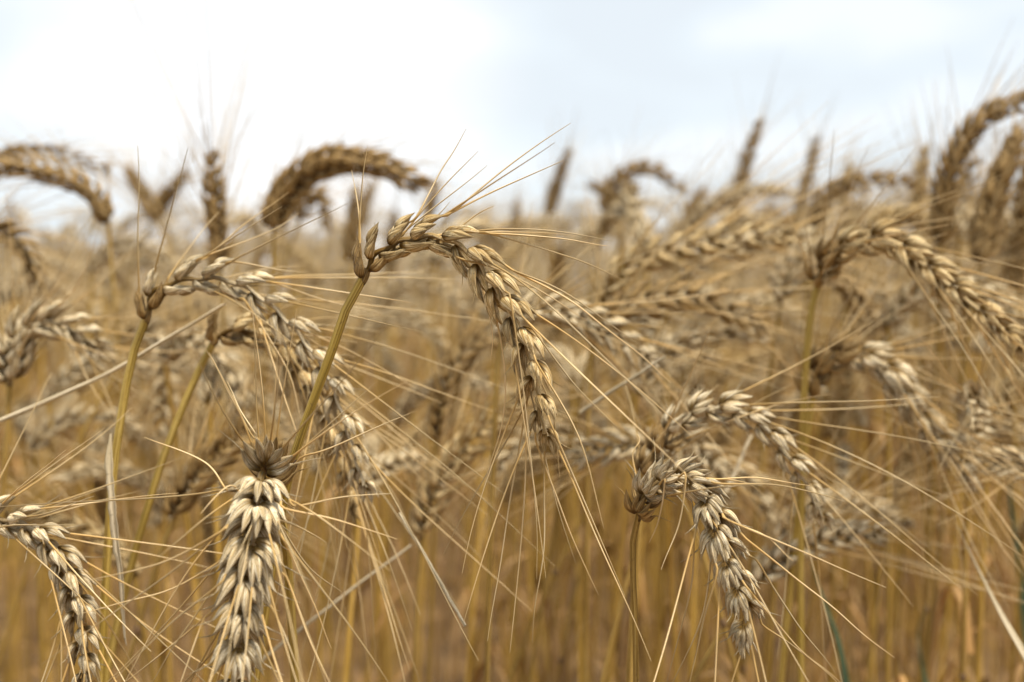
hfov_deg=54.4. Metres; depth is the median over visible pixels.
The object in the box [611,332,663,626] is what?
wheat stalk
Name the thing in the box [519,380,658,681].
wheat stalk
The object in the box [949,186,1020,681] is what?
wheat stalk
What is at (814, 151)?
wheat stalk
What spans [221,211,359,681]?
wheat stalk
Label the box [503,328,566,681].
wheat stalk
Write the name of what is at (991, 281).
wheat stalk
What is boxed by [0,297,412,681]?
wheat stalk
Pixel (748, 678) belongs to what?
wheat stalk
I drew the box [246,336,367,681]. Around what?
wheat stalk
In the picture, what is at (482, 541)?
wheat stalk
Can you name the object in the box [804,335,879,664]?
wheat stalk
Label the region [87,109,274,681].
wheat stalk
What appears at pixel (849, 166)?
wheat stalk
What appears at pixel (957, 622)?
wheat stalk
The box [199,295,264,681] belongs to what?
wheat stalk
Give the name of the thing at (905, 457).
wheat stalk
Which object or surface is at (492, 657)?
wheat stalk
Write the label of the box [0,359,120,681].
wheat stalk
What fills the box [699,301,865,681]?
wheat stalk
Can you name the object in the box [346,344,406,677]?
wheat stalk
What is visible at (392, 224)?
wheat stalk
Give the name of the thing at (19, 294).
wheat stalk
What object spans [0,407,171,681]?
wheat stalk
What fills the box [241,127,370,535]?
wheat stalk
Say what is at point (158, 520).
wheat stalk
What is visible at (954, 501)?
wheat stalk
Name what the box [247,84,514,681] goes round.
wheat stalk
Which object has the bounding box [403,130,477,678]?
wheat stalk
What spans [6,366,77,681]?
wheat stalk
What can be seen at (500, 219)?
wheat stalk
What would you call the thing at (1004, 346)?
wheat stalk
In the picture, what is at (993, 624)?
wheat stalk
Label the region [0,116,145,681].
wheat stalk
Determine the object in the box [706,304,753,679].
wheat stalk
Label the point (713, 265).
wheat stalk
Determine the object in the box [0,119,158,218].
wheat stalk
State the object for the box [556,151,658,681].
wheat stalk
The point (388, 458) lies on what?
wheat stalk
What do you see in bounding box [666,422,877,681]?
wheat stalk
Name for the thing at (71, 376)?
wheat stalk
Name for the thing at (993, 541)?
wheat stalk
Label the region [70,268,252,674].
wheat stalk
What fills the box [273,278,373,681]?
wheat stalk
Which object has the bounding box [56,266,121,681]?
wheat stalk
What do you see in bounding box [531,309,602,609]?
wheat stalk
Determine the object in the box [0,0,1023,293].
sky
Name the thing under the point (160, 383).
wheat stalk
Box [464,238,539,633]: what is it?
wheat stalk
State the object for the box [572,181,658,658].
wheat stalk
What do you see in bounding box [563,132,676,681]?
wheat stalk
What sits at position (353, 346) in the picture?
wheat stalk
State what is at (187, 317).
wheat stalk
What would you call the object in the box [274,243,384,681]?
wheat stalk
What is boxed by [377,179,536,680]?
wheat stalk
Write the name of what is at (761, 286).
wheat stalk
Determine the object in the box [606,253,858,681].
wheat stalk
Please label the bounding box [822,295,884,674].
wheat stalk
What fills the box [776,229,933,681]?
wheat stalk
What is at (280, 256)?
wheat stalk
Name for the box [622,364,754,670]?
wheat stalk
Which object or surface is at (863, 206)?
wheat stalk
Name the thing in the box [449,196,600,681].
wheat stalk
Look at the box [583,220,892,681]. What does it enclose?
wheat stalk
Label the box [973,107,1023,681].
wheat stalk
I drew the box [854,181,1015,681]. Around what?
wheat stalk
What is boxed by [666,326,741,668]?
wheat stalk
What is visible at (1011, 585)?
wheat stalk
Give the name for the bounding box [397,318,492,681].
wheat stalk
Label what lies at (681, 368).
wheat stalk
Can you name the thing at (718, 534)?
wheat stalk
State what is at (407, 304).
wheat stalk
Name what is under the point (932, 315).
wheat stalk
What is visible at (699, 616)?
wheat stalk
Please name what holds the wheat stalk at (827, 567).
on the ground
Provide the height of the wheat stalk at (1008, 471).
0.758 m
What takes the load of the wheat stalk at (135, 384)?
on the ground
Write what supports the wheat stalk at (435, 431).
on the ground
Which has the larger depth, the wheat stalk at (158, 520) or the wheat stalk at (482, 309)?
the wheat stalk at (482, 309)
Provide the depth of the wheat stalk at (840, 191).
0.72 m
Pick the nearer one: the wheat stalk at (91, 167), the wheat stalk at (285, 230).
the wheat stalk at (91, 167)
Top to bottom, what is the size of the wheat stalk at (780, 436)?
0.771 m
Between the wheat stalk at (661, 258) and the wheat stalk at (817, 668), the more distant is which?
the wheat stalk at (817, 668)
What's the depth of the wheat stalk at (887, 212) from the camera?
0.68 m
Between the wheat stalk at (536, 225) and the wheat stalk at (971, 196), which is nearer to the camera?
the wheat stalk at (971, 196)
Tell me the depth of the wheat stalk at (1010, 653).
1.18 m
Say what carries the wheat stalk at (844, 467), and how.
on the ground
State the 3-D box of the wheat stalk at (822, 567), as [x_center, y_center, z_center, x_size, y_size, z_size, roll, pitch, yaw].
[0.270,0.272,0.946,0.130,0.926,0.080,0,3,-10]
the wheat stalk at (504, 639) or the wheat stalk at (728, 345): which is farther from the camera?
the wheat stalk at (728, 345)
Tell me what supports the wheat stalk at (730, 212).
on the ground
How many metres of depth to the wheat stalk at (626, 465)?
1.56 m
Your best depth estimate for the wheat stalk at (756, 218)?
0.92 m
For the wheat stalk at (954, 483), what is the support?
on the ground
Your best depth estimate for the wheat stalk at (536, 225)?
1.40 m
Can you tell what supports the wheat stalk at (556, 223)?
on the ground
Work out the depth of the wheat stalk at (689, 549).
1.29 m
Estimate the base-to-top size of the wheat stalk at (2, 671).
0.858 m
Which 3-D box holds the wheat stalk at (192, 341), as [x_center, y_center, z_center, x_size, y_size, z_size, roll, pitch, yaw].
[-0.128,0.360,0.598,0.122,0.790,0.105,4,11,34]
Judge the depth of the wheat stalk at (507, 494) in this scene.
0.83 m
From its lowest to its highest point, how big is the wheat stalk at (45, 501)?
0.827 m
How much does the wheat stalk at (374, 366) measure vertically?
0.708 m
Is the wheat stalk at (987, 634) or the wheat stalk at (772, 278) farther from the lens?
the wheat stalk at (987, 634)
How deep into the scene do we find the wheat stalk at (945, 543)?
1.35 m
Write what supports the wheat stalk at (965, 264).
on the ground
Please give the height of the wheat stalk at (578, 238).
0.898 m
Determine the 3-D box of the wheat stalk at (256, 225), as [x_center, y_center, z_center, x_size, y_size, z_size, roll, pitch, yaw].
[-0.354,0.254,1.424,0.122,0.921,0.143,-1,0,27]
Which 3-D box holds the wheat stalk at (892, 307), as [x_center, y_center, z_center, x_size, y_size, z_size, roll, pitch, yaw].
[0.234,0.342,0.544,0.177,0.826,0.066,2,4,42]
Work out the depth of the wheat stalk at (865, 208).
1.45 m
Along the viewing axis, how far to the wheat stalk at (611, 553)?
0.97 m
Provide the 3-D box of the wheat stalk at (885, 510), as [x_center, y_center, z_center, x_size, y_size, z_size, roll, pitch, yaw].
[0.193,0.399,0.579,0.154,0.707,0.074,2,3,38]
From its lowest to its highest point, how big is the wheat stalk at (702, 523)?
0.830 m
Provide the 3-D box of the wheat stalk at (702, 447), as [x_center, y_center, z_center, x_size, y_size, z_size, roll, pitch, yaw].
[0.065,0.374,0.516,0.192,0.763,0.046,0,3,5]
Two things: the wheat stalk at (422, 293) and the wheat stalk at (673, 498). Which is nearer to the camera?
the wheat stalk at (673, 498)
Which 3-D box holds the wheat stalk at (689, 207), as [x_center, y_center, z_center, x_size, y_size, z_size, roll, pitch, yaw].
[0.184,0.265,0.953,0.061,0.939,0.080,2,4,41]
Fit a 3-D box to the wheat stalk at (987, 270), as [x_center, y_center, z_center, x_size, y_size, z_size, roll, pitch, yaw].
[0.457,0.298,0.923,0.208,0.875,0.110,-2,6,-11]
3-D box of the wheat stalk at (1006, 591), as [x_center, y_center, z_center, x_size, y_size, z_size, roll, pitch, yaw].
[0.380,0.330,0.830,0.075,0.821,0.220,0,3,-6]
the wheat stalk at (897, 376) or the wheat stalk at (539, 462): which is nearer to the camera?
the wheat stalk at (897, 376)
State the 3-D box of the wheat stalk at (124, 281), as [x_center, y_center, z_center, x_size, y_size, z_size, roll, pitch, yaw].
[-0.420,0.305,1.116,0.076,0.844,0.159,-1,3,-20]
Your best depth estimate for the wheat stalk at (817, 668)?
1.24 m
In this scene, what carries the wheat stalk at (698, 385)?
on the ground
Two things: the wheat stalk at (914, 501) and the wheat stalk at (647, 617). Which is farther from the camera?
the wheat stalk at (647, 617)
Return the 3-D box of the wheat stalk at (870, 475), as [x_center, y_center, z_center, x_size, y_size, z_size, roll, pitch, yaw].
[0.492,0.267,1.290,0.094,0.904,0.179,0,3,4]
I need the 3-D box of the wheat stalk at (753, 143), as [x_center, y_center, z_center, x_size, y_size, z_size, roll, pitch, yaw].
[0.196,0.239,0.893,0.142,0.997,0.064,-3,4,-43]
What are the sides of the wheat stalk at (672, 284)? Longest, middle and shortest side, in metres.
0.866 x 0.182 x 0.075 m
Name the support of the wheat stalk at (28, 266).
on the ground
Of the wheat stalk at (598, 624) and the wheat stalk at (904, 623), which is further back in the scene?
the wheat stalk at (598, 624)
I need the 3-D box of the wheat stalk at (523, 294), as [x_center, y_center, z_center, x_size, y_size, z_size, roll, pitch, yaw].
[0.000,0.316,1.021,0.214,0.831,0.078,1,3,29]
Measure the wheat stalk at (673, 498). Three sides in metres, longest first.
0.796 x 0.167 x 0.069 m
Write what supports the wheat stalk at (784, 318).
on the ground
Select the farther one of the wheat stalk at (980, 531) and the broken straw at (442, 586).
the wheat stalk at (980, 531)
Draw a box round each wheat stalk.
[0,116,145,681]
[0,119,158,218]
[0,164,143,409]
[0,198,225,577]
[0,249,132,681]
[0,253,131,679]
[0,262,87,681]
[0,294,222,662]
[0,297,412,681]
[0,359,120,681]
[0,367,76,426]
[0,374,230,681]
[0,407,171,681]
[0,448,155,681]
[0,568,57,681]
[2,355,51,681]
[3,236,99,681]
[6,192,234,681]
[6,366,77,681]
[17,351,114,681]
[26,361,218,681]
[32,220,242,681]
[32,373,136,681]
[38,385,130,681]
[41,380,125,645]
[42,308,234,681]
[53,261,211,671]
[54,343,128,627]
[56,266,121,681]
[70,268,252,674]
[70,299,121,666]
[75,432,229,677]
[78,301,136,667]
[79,0,315,678]
[79,372,198,681]
[83,350,140,614]
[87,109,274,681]
[95,239,171,681]
[96,116,239,650]
[96,145,548,681]
[105,213,493,681]
[111,302,197,680]
[112,373,154,656]
[115,355,191,634]
[116,352,222,681]
[119,198,208,681]
[119,311,207,681]
[121,311,359,681]
[128,245,182,672]
[129,356,235,655]
[132,307,252,680]
[146,327,303,681]
[154,439,330,681]
[158,295,320,681]
[160,396,231,681]
[164,390,219,680]
[178,298,251,681]
[183,275,233,681]
[184,268,292,678]
[185,317,323,681]
[195,349,333,681]
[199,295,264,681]
[207,456,349,681]
[215,193,303,680]
[217,220,318,570]
[218,401,300,655]
[219,316,312,678]
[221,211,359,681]
[231,218,309,670]
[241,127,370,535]
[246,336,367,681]
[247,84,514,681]
[250,124,706,681]
[268,330,316,681]
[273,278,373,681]
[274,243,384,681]
[278,393,368,681]
[283,373,394,681]
[286,243,396,679]
[295,321,352,623]
[297,194,386,674]
[301,274,405,681]
[304,364,378,681]
[310,262,506,681]
[314,255,386,663]
[317,118,391,681]
[321,150,404,679]
[335,318,424,681]
[338,291,423,681]
[343,183,415,679]
[343,393,507,681]
[346,241,521,681]
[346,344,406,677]
[351,167,562,681]
[352,265,441,681]
[352,407,426,681]
[365,348,427,681]
[366,204,474,681]
[366,313,583,681]
[369,264,480,672]
[372,281,454,661]
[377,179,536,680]
[380,392,502,681]
[388,288,649,681]
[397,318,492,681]
[402,374,599,681]
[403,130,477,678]
[418,208,624,681]
[423,245,577,679]
[432,214,508,678]
[432,249,541,681]
[437,305,489,681]
[438,270,514,681]
[447,359,739,681]
[448,264,537,673]
[448,327,562,681]
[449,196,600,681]
[453,261,546,681]
[455,281,515,681]
[458,326,604,681]
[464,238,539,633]
[464,364,516,681]
[465,198,552,681]
[465,249,692,681]
[468,200,563,650]
[469,166,609,681]
[475,334,581,665]
[476,325,540,655]
[479,278,545,681]
[480,364,657,681]
[484,201,799,681]
[484,299,646,681]
[486,324,603,664]
[493,202,572,681]
[494,164,539,510]
[500,262,568,681]
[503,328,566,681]
[505,102,607,677]
[508,255,947,681]
[516,325,581,661]
[518,367,655,681]
[519,371,629,681]
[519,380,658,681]
[527,101,932,681]
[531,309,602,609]
[538,187,674,680]
[539,107,749,681]
[542,343,625,669]
[548,296,633,681]
[549,206,627,681]
[549,336,623,681]
[553,262,730,681]
[554,171,923,681]
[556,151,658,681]
[560,204,712,681]
[561,262,741,681]
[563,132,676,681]
[563,142,636,514]
[566,310,770,681]
[566,329,623,681]
[571,324,674,681]
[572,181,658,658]
[576,281,640,670]
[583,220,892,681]
[588,329,635,679]
[589,273,683,681]
[600,327,831,681]
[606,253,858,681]
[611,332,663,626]
[612,221,707,677]
[614,327,682,680]
[615,434,894,681]
[618,278,704,679]
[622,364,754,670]
[624,320,1021,681]
[625,315,782,681]
[629,313,745,681]
[638,224,813,681]
[638,355,755,681]
[639,313,734,677]
[641,272,685,667]
[641,317,729,681]
[642,300,668,681]
[655,189,793,681]
[657,137,736,611]
[659,253,781,681]
[659,261,829,670]
[660,374,697,599]
[661,320,728,678]
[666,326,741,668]
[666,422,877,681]
[669,189,832,669]
[676,317,800,667]
[680,307,822,670]
[683,135,864,681]
[687,46,804,674]
[687,151,789,666]
[687,181,785,672]
[687,185,760,681]
[687,261,792,681]
[690,378,1023,681]
[693,266,768,681]
[694,202,834,671]
[695,313,789,643]
[697,345,816,681]
[697,355,830,681]
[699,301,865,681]
[700,196,854,618]
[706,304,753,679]
[708,306,824,681]
[709,272,766,672]
[712,222,821,675]
[714,193,822,679]
[715,351,894,681]
[716,189,858,681]
[720,272,882,681]
[725,261,807,675]
[730,317,846,680]
[741,177,941,679]
[745,347,786,681]
[749,139,857,679]
[752,251,1023,681]
[764,145,879,681]
[766,431,998,681]
[771,91,862,679]
[771,255,965,681]
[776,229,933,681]
[780,277,929,681]
[783,135,1023,681]
[784,239,1015,681]
[788,118,1007,681]
[789,159,1016,629]
[792,123,880,681]
[792,206,879,681]
[794,230,865,651]
[800,242,837,588]
[804,127,909,681]
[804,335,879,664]
[804,403,882,681]
[814,169,928,681]
[814,260,903,681]
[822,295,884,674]
[834,354,1023,536]
[838,213,928,681]
[848,314,935,580]
[853,192,967,681]
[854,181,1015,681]
[856,336,955,664]
[860,244,968,653]
[862,77,960,681]
[862,190,972,679]
[866,265,959,679]
[866,350,958,681]
[873,205,1023,681]
[874,208,928,681]
[875,363,1023,681]
[876,287,1023,681]
[877,268,1004,675]
[883,358,952,604]
[884,240,1018,681]
[891,317,969,647]
[893,56,1023,681]
[904,236,999,681]
[905,323,972,681]
[907,256,1015,673]
[912,20,1023,681]
[914,276,1023,674]
[922,72,1023,681]
[924,317,984,671]
[926,247,1001,648]
[928,335,1023,681]
[929,195,1023,681]
[931,278,1023,681]
[934,342,1023,681]
[937,290,1023,681]
[941,248,987,643]
[942,234,1013,677]
[945,345,1009,652]
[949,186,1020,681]
[951,329,982,678]
[959,203,1002,643]
[966,194,1016,679]
[966,337,1023,681]
[972,427,1012,678]
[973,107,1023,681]
[975,397,1023,681]
[987,338,1023,619]
[988,616,1019,681]
[1006,389,1023,676]
[1009,507,1023,681]
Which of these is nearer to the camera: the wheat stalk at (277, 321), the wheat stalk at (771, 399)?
the wheat stalk at (277, 321)
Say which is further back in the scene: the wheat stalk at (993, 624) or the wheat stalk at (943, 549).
the wheat stalk at (943, 549)
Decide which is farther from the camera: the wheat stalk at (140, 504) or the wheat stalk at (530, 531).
the wheat stalk at (530, 531)
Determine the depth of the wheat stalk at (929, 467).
0.79 m
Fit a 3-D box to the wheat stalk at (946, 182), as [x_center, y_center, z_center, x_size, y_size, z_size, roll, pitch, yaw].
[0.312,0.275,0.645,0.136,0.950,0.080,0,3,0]
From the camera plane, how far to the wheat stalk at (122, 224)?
1.34 m
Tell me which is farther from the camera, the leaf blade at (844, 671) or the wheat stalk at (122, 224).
the wheat stalk at (122, 224)
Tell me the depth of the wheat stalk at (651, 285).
1.60 m
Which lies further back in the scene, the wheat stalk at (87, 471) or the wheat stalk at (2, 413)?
the wheat stalk at (2, 413)
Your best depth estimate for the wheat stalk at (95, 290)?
1.19 m
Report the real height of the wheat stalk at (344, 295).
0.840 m
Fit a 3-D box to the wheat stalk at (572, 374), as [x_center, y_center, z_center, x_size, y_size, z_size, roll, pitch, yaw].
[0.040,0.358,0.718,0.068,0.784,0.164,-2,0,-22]
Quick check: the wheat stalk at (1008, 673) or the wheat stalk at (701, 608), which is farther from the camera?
the wheat stalk at (701, 608)
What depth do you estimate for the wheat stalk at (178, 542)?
1.05 m
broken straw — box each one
[0,303,225,422]
[237,544,411,679]
[398,512,465,626]
[579,355,665,414]
[723,434,752,493]
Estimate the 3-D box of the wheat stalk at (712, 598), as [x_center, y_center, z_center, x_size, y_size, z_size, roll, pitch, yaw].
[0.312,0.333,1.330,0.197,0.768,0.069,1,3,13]
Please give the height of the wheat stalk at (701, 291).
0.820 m
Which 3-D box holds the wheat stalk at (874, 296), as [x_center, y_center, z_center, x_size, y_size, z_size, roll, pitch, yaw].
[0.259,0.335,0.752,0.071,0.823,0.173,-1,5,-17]
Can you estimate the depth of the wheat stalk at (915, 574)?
1.45 m
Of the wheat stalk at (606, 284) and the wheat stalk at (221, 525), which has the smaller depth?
the wheat stalk at (221, 525)
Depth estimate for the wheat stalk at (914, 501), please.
0.76 m
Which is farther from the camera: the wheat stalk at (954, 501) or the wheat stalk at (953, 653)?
the wheat stalk at (954, 501)
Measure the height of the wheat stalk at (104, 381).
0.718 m
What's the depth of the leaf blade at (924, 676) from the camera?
0.60 m
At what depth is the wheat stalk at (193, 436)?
1.07 m
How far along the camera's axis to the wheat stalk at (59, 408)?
0.92 m
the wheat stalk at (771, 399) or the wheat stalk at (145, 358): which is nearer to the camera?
the wheat stalk at (771, 399)
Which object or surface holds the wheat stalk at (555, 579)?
on the ground
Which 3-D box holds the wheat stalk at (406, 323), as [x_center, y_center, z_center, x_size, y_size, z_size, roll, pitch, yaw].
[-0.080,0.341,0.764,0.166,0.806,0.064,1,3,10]
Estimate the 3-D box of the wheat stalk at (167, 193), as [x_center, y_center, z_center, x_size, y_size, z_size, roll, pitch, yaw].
[-0.343,0.255,0.997,0.156,0.956,0.068,0,3,0]
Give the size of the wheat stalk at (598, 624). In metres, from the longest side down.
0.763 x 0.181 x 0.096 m
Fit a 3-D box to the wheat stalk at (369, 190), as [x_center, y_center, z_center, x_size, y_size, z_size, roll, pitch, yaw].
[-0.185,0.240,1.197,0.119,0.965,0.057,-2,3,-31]
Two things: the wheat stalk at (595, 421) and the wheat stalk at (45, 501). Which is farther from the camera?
the wheat stalk at (45, 501)
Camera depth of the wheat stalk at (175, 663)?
0.69 m
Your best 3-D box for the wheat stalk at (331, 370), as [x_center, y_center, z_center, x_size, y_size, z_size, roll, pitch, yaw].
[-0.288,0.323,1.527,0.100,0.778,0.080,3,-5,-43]
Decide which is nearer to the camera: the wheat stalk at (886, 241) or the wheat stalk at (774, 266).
the wheat stalk at (886, 241)
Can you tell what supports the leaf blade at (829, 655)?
on the ground
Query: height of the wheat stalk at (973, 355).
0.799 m
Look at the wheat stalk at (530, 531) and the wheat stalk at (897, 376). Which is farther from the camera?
the wheat stalk at (530, 531)
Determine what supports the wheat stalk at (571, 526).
on the ground
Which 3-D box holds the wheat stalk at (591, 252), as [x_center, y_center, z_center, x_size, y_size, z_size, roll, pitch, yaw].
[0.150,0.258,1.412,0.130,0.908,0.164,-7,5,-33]
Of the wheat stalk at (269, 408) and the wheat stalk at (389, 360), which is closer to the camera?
the wheat stalk at (269, 408)
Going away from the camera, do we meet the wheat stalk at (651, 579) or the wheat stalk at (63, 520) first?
the wheat stalk at (63, 520)
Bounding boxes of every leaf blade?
[809,561,849,681]
[819,477,880,681]
[918,602,927,681]
[957,526,1023,658]
[1008,437,1023,644]
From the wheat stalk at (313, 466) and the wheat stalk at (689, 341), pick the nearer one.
the wheat stalk at (689, 341)
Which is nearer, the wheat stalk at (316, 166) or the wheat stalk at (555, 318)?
the wheat stalk at (555, 318)
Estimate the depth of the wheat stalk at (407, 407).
0.65 m
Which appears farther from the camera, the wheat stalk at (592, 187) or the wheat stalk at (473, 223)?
the wheat stalk at (592, 187)
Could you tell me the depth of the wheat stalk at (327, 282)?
1.44 m
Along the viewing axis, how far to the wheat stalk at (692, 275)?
0.60 m
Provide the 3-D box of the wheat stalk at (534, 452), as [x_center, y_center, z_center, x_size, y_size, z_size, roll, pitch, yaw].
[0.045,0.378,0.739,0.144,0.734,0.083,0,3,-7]
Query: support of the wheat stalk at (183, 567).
on the ground
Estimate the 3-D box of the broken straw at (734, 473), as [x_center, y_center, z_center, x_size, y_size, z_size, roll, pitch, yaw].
[0.100,0.054,0.440,0.013,0.026,0.005,0,3,0]
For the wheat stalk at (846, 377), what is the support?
on the ground
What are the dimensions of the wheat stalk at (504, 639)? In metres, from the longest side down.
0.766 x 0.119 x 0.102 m
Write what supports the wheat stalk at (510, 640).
on the ground
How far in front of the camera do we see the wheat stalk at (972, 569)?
0.77 m
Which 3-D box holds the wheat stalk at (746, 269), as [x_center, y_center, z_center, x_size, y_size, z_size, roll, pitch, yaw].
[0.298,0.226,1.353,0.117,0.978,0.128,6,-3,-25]
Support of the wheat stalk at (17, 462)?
on the ground
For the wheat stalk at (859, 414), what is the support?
on the ground
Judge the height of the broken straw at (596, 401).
0.026 m
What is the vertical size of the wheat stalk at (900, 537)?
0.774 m
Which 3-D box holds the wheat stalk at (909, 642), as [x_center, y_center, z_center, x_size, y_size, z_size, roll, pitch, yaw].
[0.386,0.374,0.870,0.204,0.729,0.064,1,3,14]
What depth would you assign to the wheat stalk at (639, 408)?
1.12 m
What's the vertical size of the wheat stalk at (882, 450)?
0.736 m
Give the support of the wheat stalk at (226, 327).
on the ground
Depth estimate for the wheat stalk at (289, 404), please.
1.06 m
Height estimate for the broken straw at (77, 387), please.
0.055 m
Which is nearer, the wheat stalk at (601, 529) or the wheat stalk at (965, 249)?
the wheat stalk at (601, 529)
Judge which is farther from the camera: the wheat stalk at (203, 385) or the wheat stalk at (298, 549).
the wheat stalk at (298, 549)
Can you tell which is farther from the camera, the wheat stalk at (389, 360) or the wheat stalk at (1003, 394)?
the wheat stalk at (389, 360)
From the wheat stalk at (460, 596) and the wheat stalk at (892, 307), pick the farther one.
the wheat stalk at (460, 596)
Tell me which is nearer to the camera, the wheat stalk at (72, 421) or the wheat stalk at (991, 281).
the wheat stalk at (72, 421)
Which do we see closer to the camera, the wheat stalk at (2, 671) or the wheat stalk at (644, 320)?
the wheat stalk at (644, 320)
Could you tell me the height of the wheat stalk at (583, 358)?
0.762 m
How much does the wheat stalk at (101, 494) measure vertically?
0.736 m
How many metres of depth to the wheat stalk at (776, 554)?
0.47 m
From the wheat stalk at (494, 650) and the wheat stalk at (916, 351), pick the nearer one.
the wheat stalk at (916, 351)
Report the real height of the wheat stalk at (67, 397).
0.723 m
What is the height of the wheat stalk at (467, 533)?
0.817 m
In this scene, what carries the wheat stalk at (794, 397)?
on the ground
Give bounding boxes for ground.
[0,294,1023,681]
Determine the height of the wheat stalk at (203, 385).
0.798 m
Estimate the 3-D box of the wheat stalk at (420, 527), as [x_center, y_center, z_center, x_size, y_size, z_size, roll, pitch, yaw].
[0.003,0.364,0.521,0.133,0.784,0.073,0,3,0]
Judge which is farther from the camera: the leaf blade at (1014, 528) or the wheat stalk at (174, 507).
the leaf blade at (1014, 528)
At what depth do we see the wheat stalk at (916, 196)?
0.81 m
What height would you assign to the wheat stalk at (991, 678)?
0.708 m
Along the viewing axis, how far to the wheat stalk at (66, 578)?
0.34 m
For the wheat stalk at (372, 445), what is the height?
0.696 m
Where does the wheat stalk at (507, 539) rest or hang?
on the ground
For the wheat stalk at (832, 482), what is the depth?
1.54 m
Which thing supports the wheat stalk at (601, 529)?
on the ground
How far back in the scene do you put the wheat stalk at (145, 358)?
1.06 m
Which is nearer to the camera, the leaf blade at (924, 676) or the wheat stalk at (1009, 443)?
the leaf blade at (924, 676)
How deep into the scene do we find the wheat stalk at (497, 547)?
1.37 m
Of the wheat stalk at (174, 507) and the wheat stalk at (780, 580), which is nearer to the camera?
the wheat stalk at (174, 507)
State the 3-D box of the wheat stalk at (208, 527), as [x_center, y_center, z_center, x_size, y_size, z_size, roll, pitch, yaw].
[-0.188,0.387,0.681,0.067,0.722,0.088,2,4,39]
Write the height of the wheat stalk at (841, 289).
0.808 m
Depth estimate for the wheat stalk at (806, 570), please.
1.42 m
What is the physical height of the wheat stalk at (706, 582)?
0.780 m
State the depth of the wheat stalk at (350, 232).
0.89 m
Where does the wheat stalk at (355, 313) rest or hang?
on the ground
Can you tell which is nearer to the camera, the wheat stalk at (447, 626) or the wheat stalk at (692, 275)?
the wheat stalk at (692, 275)
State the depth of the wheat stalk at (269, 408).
0.70 m
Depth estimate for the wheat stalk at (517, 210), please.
1.36 m
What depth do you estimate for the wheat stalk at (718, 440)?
0.78 m
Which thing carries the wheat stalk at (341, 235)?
on the ground
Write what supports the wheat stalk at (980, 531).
on the ground
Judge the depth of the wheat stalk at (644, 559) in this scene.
1.56 m
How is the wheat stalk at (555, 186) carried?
on the ground
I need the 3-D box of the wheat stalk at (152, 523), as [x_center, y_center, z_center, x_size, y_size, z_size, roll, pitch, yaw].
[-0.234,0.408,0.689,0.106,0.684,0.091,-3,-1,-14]
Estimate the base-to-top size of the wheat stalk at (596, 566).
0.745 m
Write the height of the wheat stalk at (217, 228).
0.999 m
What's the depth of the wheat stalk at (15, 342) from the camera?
0.46 m
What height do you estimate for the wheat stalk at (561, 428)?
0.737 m
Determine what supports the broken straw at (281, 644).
attached to the wheat stalk at (236, 334)
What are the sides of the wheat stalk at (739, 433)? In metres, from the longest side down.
0.959 x 0.227 x 0.120 m
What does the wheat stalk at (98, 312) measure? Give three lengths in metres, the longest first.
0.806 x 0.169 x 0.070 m
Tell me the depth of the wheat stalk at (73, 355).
1.45 m
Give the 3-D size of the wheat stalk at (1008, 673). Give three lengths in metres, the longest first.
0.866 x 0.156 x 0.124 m
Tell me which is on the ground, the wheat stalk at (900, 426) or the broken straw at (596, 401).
the wheat stalk at (900, 426)
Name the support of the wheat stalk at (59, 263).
on the ground
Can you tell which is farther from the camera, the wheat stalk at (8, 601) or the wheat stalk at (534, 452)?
the wheat stalk at (8, 601)
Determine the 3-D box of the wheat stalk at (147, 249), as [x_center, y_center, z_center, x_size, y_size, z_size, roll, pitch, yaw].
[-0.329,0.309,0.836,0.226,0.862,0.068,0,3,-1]
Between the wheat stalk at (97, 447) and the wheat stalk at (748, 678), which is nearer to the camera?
the wheat stalk at (97, 447)
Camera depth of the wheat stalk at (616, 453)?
0.46 m
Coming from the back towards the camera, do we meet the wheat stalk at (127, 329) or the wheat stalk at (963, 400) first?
the wheat stalk at (127, 329)
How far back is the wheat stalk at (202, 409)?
0.77 m
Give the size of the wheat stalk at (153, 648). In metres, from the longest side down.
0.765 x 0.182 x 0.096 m
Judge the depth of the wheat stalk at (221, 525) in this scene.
0.58 m
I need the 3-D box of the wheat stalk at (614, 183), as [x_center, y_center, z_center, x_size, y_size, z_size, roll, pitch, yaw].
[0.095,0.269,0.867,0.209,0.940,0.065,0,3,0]
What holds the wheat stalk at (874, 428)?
on the ground
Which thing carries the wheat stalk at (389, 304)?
on the ground
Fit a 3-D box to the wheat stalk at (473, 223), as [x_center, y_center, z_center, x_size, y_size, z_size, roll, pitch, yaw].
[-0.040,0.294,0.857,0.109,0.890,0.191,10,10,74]
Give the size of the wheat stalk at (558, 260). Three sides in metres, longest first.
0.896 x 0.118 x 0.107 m
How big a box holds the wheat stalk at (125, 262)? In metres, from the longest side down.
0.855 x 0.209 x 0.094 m
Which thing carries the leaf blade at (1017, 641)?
on the ground
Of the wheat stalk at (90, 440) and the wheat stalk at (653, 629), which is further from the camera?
the wheat stalk at (90, 440)
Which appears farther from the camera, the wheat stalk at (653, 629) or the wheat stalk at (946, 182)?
the wheat stalk at (653, 629)
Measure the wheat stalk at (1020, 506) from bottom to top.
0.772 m
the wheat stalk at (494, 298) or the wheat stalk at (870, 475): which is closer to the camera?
the wheat stalk at (494, 298)
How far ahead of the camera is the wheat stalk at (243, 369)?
0.86 m
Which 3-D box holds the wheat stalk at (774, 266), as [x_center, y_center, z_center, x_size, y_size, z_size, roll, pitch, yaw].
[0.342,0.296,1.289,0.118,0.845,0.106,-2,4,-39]

